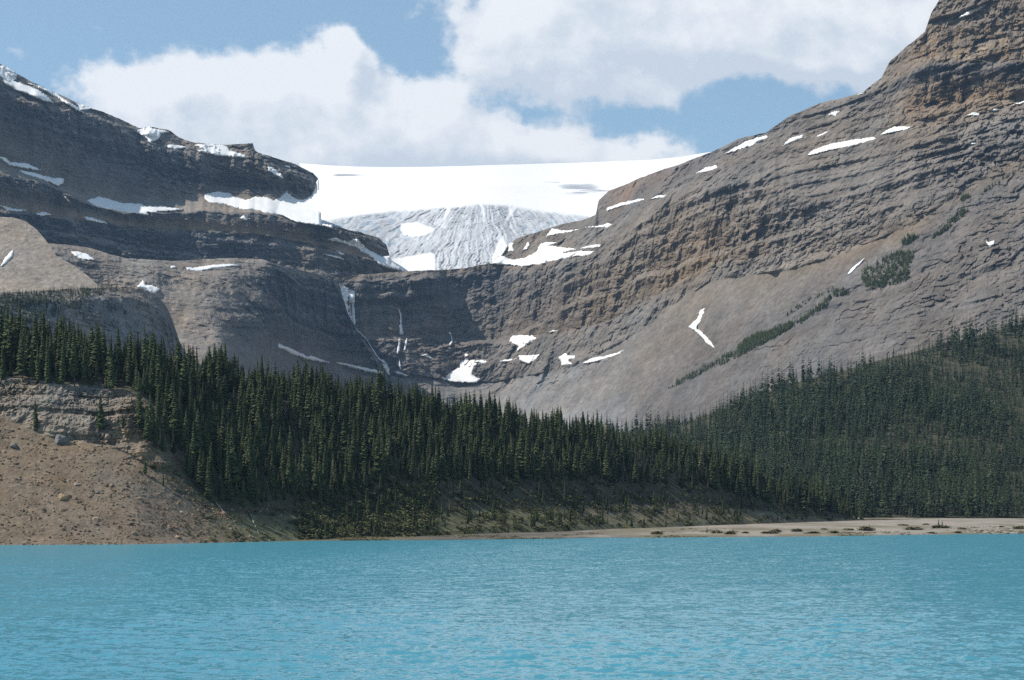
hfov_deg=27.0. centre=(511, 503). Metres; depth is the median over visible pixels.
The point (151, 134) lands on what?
snow patch
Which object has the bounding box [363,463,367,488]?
spruce tree
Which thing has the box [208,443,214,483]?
spruce tree
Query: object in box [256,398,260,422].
spruce tree
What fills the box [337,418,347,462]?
spruce tree
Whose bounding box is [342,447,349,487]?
spruce tree
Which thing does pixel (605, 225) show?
snow patch
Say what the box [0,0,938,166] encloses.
sky
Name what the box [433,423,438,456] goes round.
spruce tree
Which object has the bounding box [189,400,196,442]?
spruce tree
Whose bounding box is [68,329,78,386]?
spruce tree
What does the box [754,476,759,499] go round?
spruce tree
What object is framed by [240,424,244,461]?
spruce tree
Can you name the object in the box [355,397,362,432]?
spruce tree
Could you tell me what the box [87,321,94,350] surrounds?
spruce tree
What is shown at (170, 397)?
spruce tree
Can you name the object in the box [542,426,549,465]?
spruce tree
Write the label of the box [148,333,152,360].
spruce tree
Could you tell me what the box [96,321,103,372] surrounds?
spruce tree
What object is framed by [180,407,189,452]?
spruce tree
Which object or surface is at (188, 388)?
spruce tree
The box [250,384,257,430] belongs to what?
spruce tree
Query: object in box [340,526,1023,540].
shoreline
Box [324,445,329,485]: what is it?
spruce tree
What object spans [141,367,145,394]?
spruce tree
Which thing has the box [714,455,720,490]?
spruce tree
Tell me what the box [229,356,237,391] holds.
spruce tree
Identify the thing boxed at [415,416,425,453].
spruce tree
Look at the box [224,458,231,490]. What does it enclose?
spruce tree
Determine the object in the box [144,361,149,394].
spruce tree
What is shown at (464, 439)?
spruce tree
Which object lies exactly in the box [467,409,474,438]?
spruce tree
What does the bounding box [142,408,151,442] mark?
spruce tree
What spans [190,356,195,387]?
spruce tree
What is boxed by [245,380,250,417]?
spruce tree
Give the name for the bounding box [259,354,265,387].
spruce tree
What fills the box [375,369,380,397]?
spruce tree
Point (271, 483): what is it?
spruce tree
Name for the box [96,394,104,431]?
spruce tree
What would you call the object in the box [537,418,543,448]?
spruce tree
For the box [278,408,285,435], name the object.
spruce tree
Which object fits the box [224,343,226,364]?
spruce tree
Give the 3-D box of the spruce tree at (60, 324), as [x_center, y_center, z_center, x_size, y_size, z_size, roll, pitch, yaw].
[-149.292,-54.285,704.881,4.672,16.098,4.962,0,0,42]
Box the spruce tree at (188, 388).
[186,373,193,405]
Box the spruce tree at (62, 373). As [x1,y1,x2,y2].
[58,345,65,386]
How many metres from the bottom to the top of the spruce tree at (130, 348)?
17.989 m
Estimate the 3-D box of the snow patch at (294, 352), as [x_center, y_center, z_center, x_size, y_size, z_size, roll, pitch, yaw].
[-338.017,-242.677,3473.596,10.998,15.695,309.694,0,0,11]
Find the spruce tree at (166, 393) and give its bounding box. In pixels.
[163,376,169,409]
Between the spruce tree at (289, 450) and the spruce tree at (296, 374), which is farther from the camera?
the spruce tree at (296, 374)
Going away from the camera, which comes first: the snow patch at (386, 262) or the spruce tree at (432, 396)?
the spruce tree at (432, 396)
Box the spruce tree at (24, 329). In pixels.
[15,317,30,358]
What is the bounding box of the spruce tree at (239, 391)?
[236,375,242,408]
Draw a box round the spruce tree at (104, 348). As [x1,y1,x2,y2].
[101,328,107,370]
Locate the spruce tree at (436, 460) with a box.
[434,443,440,472]
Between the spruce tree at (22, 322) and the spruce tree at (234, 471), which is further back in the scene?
the spruce tree at (22, 322)
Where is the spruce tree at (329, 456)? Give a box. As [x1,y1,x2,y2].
[327,437,332,477]
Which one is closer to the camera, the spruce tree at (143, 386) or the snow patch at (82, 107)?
the spruce tree at (143, 386)
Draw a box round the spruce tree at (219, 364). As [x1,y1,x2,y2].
[214,349,222,387]
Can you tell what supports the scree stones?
on the slope at (69, 410)
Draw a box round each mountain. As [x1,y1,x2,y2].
[0,64,402,278]
[334,0,1023,431]
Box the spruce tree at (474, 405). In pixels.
[472,392,476,419]
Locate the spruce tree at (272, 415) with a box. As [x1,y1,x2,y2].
[269,402,275,434]
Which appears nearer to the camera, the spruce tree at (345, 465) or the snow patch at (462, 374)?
the spruce tree at (345, 465)
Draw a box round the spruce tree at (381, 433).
[380,421,384,445]
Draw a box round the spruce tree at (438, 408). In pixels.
[435,387,444,422]
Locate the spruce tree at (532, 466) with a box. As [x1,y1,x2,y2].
[530,443,536,480]
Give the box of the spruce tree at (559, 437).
[558,420,562,452]
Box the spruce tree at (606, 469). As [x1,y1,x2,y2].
[602,443,612,482]
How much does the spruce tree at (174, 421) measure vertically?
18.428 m
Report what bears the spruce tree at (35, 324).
on the slope at (69, 410)
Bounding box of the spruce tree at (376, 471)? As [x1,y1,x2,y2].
[371,435,381,481]
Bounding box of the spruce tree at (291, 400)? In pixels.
[289,384,293,411]
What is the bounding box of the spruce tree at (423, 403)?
[420,389,425,417]
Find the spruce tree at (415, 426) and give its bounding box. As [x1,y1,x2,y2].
[413,413,417,440]
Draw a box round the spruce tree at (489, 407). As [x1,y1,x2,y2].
[487,393,490,427]
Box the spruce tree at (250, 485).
[245,450,254,500]
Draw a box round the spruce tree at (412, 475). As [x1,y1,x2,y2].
[409,455,414,483]
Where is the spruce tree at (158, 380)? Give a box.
[152,361,164,397]
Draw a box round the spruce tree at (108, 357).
[103,343,115,382]
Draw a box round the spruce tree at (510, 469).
[507,443,512,477]
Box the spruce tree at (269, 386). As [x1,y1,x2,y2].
[265,369,273,401]
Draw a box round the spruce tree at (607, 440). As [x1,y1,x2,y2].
[605,424,610,451]
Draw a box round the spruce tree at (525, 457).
[522,448,531,479]
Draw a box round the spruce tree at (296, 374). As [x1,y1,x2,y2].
[295,365,301,393]
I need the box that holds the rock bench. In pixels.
[48,243,392,392]
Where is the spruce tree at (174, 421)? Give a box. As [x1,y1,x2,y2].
[168,388,182,443]
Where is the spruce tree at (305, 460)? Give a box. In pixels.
[301,442,310,488]
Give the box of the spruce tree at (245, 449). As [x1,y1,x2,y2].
[242,424,252,475]
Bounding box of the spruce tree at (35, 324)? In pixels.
[31,310,39,347]
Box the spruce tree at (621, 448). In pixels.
[618,430,625,463]
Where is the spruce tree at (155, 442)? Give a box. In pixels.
[153,419,158,448]
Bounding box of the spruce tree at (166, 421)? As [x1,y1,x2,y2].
[161,398,170,434]
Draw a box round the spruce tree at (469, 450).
[467,436,472,470]
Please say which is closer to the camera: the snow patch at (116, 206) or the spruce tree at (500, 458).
the spruce tree at (500, 458)
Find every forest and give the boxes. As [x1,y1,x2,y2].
[0,308,862,537]
[602,304,1023,517]
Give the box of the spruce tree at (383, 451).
[378,437,389,481]
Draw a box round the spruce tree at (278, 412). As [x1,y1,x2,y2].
[276,390,280,422]
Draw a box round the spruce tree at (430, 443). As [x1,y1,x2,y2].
[428,431,432,460]
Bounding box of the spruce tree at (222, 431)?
[219,409,225,453]
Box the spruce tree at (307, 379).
[306,367,310,392]
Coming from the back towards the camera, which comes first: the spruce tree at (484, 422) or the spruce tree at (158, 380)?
the spruce tree at (484, 422)
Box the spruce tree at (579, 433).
[575,417,585,448]
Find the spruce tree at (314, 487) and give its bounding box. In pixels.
[311,454,318,498]
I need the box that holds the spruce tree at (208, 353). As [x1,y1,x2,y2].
[207,346,212,376]
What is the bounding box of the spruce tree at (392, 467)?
[385,426,393,472]
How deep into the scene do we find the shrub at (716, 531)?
806.05 m
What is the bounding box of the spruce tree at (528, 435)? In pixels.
[524,424,530,449]
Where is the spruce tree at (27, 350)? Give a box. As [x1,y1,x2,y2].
[24,332,30,373]
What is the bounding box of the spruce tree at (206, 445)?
[202,418,213,466]
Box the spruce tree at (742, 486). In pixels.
[738,463,746,491]
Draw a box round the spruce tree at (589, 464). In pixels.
[588,450,591,477]
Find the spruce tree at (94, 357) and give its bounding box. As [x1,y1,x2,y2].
[89,324,100,374]
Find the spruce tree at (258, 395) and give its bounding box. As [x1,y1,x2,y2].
[255,378,260,408]
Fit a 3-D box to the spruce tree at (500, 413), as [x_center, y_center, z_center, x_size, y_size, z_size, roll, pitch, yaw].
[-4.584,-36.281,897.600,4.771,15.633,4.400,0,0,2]
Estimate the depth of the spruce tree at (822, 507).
1105.69 m
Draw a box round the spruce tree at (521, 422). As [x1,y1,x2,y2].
[518,409,523,437]
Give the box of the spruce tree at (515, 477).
[512,458,519,482]
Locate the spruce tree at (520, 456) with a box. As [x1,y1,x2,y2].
[516,429,524,474]
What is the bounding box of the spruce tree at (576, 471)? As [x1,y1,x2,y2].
[572,444,579,479]
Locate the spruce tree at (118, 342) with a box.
[116,326,123,369]
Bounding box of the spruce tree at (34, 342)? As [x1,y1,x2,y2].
[27,328,39,376]
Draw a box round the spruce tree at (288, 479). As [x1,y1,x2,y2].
[285,453,292,493]
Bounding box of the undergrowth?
[151,464,863,542]
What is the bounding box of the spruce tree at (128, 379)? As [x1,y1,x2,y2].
[125,350,131,384]
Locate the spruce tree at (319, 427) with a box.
[317,415,325,448]
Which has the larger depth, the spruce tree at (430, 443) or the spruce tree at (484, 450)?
the spruce tree at (484, 450)
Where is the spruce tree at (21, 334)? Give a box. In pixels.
[16,327,23,362]
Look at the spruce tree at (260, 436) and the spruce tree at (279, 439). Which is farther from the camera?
the spruce tree at (279, 439)
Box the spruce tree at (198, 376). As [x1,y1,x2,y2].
[196,363,200,390]
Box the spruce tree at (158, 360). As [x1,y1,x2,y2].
[153,347,160,382]
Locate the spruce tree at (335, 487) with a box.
[333,462,338,494]
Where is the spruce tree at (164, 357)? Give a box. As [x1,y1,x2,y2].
[162,339,166,374]
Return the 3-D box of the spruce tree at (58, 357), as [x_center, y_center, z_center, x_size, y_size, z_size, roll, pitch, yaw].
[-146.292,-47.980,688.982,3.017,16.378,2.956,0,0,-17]
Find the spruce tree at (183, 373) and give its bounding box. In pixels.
[179,351,187,393]
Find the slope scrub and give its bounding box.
[668,164,1023,388]
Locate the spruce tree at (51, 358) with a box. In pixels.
[48,332,55,372]
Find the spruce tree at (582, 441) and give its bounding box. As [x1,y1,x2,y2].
[580,427,584,449]
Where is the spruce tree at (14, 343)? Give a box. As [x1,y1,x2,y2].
[11,315,18,357]
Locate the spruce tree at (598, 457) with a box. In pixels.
[595,440,601,470]
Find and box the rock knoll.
[0,287,200,371]
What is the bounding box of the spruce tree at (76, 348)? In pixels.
[72,328,78,364]
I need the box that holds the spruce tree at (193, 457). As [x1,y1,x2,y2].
[186,420,195,475]
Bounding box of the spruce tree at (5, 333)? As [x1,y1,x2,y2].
[0,310,10,357]
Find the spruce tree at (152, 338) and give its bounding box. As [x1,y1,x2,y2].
[149,328,156,360]
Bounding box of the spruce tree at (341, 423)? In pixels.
[339,407,342,442]
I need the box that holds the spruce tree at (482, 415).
[480,395,483,429]
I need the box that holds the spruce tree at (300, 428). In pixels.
[298,407,302,439]
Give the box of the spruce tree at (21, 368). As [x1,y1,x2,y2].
[15,336,27,378]
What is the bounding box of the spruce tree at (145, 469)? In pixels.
[143,459,146,474]
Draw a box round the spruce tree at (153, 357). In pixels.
[152,342,155,372]
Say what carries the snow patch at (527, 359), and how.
on the mountain at (772, 230)
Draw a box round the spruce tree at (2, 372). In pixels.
[0,345,5,379]
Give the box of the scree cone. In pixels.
[0,217,100,292]
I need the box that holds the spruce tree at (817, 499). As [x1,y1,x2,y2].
[813,477,821,509]
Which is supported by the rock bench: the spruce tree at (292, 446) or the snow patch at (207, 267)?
the snow patch at (207, 267)
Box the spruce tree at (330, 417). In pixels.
[326,395,337,436]
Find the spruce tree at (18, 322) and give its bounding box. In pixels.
[16,299,21,345]
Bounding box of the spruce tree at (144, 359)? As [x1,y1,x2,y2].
[139,326,147,371]
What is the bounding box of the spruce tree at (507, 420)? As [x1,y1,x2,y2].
[504,398,509,432]
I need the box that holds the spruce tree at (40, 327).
[38,314,42,348]
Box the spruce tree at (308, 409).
[303,390,311,425]
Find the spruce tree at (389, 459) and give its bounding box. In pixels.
[387,434,392,474]
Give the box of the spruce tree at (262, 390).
[259,374,264,400]
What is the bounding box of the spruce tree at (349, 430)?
[347,404,351,444]
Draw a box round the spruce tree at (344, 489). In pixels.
[342,467,348,494]
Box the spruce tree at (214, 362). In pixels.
[212,345,216,377]
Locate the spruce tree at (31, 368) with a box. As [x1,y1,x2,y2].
[28,348,34,379]
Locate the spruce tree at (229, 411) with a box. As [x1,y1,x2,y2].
[224,398,236,432]
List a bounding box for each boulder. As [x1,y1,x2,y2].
[55,434,67,443]
[58,494,66,500]
[105,433,110,439]
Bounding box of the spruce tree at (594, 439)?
[592,422,596,448]
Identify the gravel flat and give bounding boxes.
[173,518,1023,543]
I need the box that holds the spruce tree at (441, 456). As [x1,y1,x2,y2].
[439,439,444,471]
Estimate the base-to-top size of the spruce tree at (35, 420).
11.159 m
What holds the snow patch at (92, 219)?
on the mountain at (86, 155)
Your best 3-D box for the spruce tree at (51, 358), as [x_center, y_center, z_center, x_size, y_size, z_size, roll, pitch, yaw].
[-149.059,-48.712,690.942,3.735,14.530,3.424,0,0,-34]
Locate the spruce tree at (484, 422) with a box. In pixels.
[482,410,487,436]
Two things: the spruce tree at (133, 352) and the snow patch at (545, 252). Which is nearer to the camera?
the spruce tree at (133, 352)
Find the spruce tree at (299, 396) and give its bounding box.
[296,373,304,411]
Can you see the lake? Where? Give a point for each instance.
(914, 607)
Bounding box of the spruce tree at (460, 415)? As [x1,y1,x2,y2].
[457,394,463,425]
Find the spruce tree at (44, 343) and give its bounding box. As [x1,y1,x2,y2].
[39,325,45,355]
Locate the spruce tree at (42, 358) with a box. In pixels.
[39,337,45,377]
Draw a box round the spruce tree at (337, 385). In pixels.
[336,375,338,399]
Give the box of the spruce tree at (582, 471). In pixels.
[579,450,585,481]
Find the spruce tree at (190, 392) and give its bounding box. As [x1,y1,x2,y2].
[187,386,193,409]
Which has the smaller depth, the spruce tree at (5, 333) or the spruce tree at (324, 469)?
the spruce tree at (5, 333)
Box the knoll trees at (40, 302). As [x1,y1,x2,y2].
[0,283,139,322]
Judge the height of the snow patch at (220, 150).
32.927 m
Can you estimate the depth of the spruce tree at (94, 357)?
692.53 m
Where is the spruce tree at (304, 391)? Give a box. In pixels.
[303,369,306,404]
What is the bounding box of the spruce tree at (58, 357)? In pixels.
[55,330,61,376]
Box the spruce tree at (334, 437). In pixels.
[327,422,337,455]
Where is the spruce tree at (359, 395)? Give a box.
[356,386,362,416]
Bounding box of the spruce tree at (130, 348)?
[127,328,132,368]
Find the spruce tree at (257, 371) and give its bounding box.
[256,360,258,390]
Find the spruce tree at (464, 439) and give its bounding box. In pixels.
[462,420,467,453]
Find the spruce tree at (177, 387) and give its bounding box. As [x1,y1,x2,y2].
[175,374,181,404]
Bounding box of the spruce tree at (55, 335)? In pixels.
[52,328,57,352]
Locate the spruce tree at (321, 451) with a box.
[317,425,323,464]
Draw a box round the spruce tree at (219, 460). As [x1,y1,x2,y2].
[216,423,222,473]
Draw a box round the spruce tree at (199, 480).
[195,449,204,491]
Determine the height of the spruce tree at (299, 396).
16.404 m
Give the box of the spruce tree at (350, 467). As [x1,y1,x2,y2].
[348,446,355,489]
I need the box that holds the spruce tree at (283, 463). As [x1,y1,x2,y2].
[279,447,286,479]
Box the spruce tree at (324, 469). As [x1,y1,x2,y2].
[322,450,326,482]
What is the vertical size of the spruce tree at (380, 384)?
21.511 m
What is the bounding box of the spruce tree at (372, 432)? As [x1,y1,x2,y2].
[369,414,375,443]
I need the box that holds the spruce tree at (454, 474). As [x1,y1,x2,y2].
[452,452,456,479]
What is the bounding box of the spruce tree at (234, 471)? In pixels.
[223,428,241,484]
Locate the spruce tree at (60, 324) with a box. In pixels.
[57,315,63,349]
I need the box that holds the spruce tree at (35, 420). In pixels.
[33,398,38,430]
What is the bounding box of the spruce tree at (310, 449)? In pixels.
[307,429,312,464]
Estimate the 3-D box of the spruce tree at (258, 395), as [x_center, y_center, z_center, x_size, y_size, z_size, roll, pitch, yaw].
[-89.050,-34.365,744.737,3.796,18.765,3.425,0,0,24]
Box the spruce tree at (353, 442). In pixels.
[351,420,357,463]
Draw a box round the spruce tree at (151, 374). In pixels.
[149,353,154,392]
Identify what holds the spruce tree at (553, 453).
on the slope at (69, 410)
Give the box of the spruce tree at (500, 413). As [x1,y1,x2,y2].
[496,400,506,432]
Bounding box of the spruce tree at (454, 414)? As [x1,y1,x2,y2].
[451,404,458,431]
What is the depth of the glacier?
4740.23 m
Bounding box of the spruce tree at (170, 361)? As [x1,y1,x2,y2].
[168,347,172,372]
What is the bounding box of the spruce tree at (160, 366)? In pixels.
[156,343,162,372]
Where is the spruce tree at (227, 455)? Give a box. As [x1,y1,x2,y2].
[224,436,230,485]
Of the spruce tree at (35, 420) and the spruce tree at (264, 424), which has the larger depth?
the spruce tree at (264, 424)
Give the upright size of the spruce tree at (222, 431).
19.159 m
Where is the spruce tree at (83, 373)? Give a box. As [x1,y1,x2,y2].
[81,350,86,384]
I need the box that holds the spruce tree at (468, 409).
[466,392,472,428]
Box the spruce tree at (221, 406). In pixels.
[218,378,224,417]
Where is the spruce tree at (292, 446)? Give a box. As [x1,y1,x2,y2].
[287,426,296,462]
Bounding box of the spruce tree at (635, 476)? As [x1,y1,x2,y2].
[632,455,638,482]
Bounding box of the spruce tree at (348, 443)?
[347,434,349,456]
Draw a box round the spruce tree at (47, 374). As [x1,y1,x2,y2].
[44,339,51,383]
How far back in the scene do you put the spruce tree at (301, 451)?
740.60 m
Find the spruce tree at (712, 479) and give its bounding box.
[708,460,715,487]
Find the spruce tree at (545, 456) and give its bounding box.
[541,443,547,475]
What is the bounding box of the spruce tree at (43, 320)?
[41,305,47,339]
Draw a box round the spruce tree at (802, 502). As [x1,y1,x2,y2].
[799,479,806,510]
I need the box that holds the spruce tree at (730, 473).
[727,455,732,492]
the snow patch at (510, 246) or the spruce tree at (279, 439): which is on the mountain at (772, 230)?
the snow patch at (510, 246)
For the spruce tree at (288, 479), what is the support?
on the slope at (69, 410)
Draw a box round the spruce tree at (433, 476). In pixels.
[429,457,438,483]
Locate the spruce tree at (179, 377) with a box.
[173,361,184,396]
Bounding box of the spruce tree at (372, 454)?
[370,434,375,462]
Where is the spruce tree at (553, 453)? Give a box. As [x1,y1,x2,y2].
[550,440,557,463]
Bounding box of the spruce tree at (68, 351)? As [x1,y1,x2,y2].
[66,333,71,378]
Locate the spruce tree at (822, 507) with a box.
[817,480,825,511]
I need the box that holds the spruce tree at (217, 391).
[215,373,219,403]
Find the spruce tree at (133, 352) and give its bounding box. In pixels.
[131,338,135,372]
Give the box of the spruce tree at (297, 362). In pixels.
[293,357,299,379]
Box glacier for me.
[300,152,709,270]
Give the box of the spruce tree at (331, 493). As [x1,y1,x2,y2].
[329,462,333,499]
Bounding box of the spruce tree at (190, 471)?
[187,444,192,477]
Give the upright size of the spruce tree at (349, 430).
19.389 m
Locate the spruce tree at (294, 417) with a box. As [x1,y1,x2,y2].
[290,388,296,428]
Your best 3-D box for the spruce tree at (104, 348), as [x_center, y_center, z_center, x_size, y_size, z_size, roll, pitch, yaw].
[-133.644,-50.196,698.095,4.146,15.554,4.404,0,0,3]
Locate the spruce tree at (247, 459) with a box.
[243,437,254,484]
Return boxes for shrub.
[650,531,664,533]
[709,530,722,532]
[723,530,736,533]
[760,531,780,533]
[791,528,802,531]
[857,526,875,530]
[902,526,924,529]
[931,524,949,527]
[1012,525,1023,528]
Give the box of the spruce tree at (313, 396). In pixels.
[310,384,320,417]
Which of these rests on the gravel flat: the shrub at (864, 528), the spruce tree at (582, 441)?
the shrub at (864, 528)
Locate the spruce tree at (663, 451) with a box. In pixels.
[661,434,666,458]
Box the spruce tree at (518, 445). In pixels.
[515,427,521,461]
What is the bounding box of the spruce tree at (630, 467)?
[627,446,632,472]
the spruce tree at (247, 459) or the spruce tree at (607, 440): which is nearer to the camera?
the spruce tree at (247, 459)
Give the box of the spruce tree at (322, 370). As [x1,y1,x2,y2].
[319,362,325,388]
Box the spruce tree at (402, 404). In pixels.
[400,389,404,417]
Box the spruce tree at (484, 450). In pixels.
[481,430,490,468]
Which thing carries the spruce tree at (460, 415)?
on the slope at (69, 410)
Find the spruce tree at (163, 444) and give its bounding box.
[160,421,166,451]
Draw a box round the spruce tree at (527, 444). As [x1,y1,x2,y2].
[524,432,530,458]
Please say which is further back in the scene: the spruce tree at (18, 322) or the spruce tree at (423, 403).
the spruce tree at (423, 403)
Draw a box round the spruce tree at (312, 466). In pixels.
[310,444,317,484]
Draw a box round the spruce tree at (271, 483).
[268,452,275,494]
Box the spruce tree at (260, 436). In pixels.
[258,419,265,448]
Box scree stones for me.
[0,418,285,544]
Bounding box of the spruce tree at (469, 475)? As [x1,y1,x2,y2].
[468,457,471,480]
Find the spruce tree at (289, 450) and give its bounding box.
[287,437,293,470]
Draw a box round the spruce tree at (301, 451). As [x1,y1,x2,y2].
[299,437,306,468]
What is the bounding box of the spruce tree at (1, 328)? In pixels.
[0,305,3,359]
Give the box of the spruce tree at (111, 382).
[107,358,116,390]
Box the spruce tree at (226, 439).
[223,423,230,472]
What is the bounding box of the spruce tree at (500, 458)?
[497,445,503,474]
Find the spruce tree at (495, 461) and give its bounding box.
[490,440,498,474]
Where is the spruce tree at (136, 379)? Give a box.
[134,362,140,391]
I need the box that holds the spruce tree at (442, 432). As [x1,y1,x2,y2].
[440,416,447,448]
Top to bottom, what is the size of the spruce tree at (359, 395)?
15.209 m
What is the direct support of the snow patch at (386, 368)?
on the mountain at (772, 230)
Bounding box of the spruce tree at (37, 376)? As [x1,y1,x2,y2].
[34,343,41,383]
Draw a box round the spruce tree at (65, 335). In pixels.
[63,317,67,341]
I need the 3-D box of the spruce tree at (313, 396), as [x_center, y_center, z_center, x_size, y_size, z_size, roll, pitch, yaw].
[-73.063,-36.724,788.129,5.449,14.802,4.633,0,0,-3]
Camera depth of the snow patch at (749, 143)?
3322.81 m
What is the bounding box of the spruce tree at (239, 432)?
[236,415,241,446]
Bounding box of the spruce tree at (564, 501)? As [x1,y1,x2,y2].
[563,483,566,506]
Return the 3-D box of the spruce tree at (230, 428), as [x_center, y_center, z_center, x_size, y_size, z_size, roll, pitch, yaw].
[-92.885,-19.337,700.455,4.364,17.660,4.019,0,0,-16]
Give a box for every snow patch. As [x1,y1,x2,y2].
[0,65,53,102]
[0,157,38,170]
[0,205,25,211]
[1,250,12,266]
[19,170,63,185]
[28,83,83,112]
[36,212,50,215]
[71,251,93,260]
[75,102,91,109]
[85,217,106,223]
[88,196,182,215]
[137,280,159,293]
[138,127,168,141]
[167,144,185,148]
[185,264,238,270]
[195,143,245,157]
[204,179,332,227]
[267,165,282,177]
[277,344,329,362]
[328,238,403,270]
[336,362,381,373]
[381,359,390,375]
[396,371,408,375]
[420,353,431,358]
[441,354,486,382]
[490,242,581,266]
[508,242,513,251]
[510,335,535,351]
[519,354,539,363]
[546,228,577,236]
[558,353,574,365]
[572,251,593,256]
[581,244,600,248]
[583,351,621,363]
[585,223,611,227]
[607,199,643,210]
[689,308,713,346]
[697,165,716,172]
[725,135,766,153]
[784,135,802,144]
[808,137,875,154]
[829,111,839,115]
[848,258,864,273]
[881,126,909,134]
[959,5,986,17]
[967,112,979,115]
[986,240,994,246]
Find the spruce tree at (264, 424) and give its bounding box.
[261,401,268,441]
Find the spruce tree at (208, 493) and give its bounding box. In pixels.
[203,458,213,499]
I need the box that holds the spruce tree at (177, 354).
[173,339,179,369]
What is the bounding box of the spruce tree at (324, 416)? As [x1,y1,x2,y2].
[321,392,327,432]
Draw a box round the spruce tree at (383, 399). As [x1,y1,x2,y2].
[381,381,386,413]
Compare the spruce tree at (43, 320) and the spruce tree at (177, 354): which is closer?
the spruce tree at (43, 320)
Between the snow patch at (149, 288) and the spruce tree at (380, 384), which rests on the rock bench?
the snow patch at (149, 288)
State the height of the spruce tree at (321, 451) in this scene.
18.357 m
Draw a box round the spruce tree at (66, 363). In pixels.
[59,337,68,375]
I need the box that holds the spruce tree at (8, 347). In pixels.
[5,332,12,365]
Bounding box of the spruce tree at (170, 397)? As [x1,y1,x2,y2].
[166,378,177,423]
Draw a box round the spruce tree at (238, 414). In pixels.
[235,395,243,432]
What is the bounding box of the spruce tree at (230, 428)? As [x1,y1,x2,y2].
[227,419,234,449]
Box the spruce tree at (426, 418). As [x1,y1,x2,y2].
[424,398,428,429]
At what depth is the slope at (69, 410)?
676.48 m
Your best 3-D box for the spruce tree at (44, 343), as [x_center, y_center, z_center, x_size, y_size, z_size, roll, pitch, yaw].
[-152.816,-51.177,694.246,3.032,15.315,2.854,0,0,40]
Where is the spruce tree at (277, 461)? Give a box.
[274,443,280,469]
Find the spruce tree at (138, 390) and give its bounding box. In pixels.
[135,371,142,415]
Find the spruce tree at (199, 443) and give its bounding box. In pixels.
[191,409,203,457]
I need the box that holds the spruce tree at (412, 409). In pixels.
[410,384,415,421]
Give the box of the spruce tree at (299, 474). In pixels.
[297,453,301,492]
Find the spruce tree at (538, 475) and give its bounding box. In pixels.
[530,440,541,480]
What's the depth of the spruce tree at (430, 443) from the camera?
818.27 m
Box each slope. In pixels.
[0,360,904,544]
[624,323,1023,517]
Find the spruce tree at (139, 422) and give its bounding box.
[135,393,143,429]
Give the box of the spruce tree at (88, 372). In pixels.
[80,337,90,377]
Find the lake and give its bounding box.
[0,534,1023,679]
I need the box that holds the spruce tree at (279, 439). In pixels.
[278,426,281,450]
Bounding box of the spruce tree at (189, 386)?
[185,379,193,407]
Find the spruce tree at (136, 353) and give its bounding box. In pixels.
[135,335,138,370]
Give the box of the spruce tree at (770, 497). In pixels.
[765,476,774,503]
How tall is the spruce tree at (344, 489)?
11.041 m
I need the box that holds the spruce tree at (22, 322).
[19,313,23,340]
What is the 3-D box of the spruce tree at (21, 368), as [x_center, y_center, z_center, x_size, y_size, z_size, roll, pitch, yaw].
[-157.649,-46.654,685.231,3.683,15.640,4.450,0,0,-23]
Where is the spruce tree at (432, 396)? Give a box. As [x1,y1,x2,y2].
[429,384,435,411]
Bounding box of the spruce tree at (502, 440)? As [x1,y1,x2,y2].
[499,421,506,449]
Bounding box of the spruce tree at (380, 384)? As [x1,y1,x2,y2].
[378,364,386,411]
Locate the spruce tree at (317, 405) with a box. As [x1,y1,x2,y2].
[314,377,320,418]
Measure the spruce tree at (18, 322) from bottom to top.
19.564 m
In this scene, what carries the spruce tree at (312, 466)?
on the slope at (69, 410)
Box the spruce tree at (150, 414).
[148,394,153,439]
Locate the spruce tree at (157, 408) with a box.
[154,392,160,424]
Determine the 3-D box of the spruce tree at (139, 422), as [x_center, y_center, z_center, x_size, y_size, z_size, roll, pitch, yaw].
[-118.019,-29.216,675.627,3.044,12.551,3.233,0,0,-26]
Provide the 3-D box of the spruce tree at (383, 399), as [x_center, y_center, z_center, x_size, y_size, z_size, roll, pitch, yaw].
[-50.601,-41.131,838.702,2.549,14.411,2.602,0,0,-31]
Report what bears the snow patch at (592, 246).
on the mountain at (772, 230)
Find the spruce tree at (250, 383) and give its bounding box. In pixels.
[246,372,256,401]
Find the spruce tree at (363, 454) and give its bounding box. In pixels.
[356,433,368,471]
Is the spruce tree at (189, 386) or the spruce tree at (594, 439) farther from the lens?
the spruce tree at (594, 439)
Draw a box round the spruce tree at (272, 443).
[267,426,275,457]
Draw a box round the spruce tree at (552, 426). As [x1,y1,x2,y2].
[547,410,556,443]
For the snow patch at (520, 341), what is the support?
on the mountain at (772, 230)
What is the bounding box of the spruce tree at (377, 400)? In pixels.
[374,376,380,412]
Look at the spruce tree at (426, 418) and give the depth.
845.51 m
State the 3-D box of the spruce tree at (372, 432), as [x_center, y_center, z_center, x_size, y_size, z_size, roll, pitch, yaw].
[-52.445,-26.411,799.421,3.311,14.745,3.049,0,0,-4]
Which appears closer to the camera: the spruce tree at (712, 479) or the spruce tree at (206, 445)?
the spruce tree at (206, 445)
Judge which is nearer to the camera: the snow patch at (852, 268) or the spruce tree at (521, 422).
the spruce tree at (521, 422)
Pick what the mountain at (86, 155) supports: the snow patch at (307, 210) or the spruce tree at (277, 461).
the snow patch at (307, 210)
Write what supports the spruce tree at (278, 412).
on the slope at (69, 410)
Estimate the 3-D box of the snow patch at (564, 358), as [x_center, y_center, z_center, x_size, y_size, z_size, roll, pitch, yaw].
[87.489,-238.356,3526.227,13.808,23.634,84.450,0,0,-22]
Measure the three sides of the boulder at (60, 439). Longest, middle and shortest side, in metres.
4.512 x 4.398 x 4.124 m
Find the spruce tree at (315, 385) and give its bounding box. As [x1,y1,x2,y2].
[314,373,316,394]
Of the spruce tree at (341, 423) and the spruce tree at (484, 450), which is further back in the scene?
the spruce tree at (484, 450)
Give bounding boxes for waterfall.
[339,283,384,362]
[397,309,407,369]
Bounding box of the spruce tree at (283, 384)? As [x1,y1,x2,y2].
[280,369,287,400]
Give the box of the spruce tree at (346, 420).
[341,391,347,426]

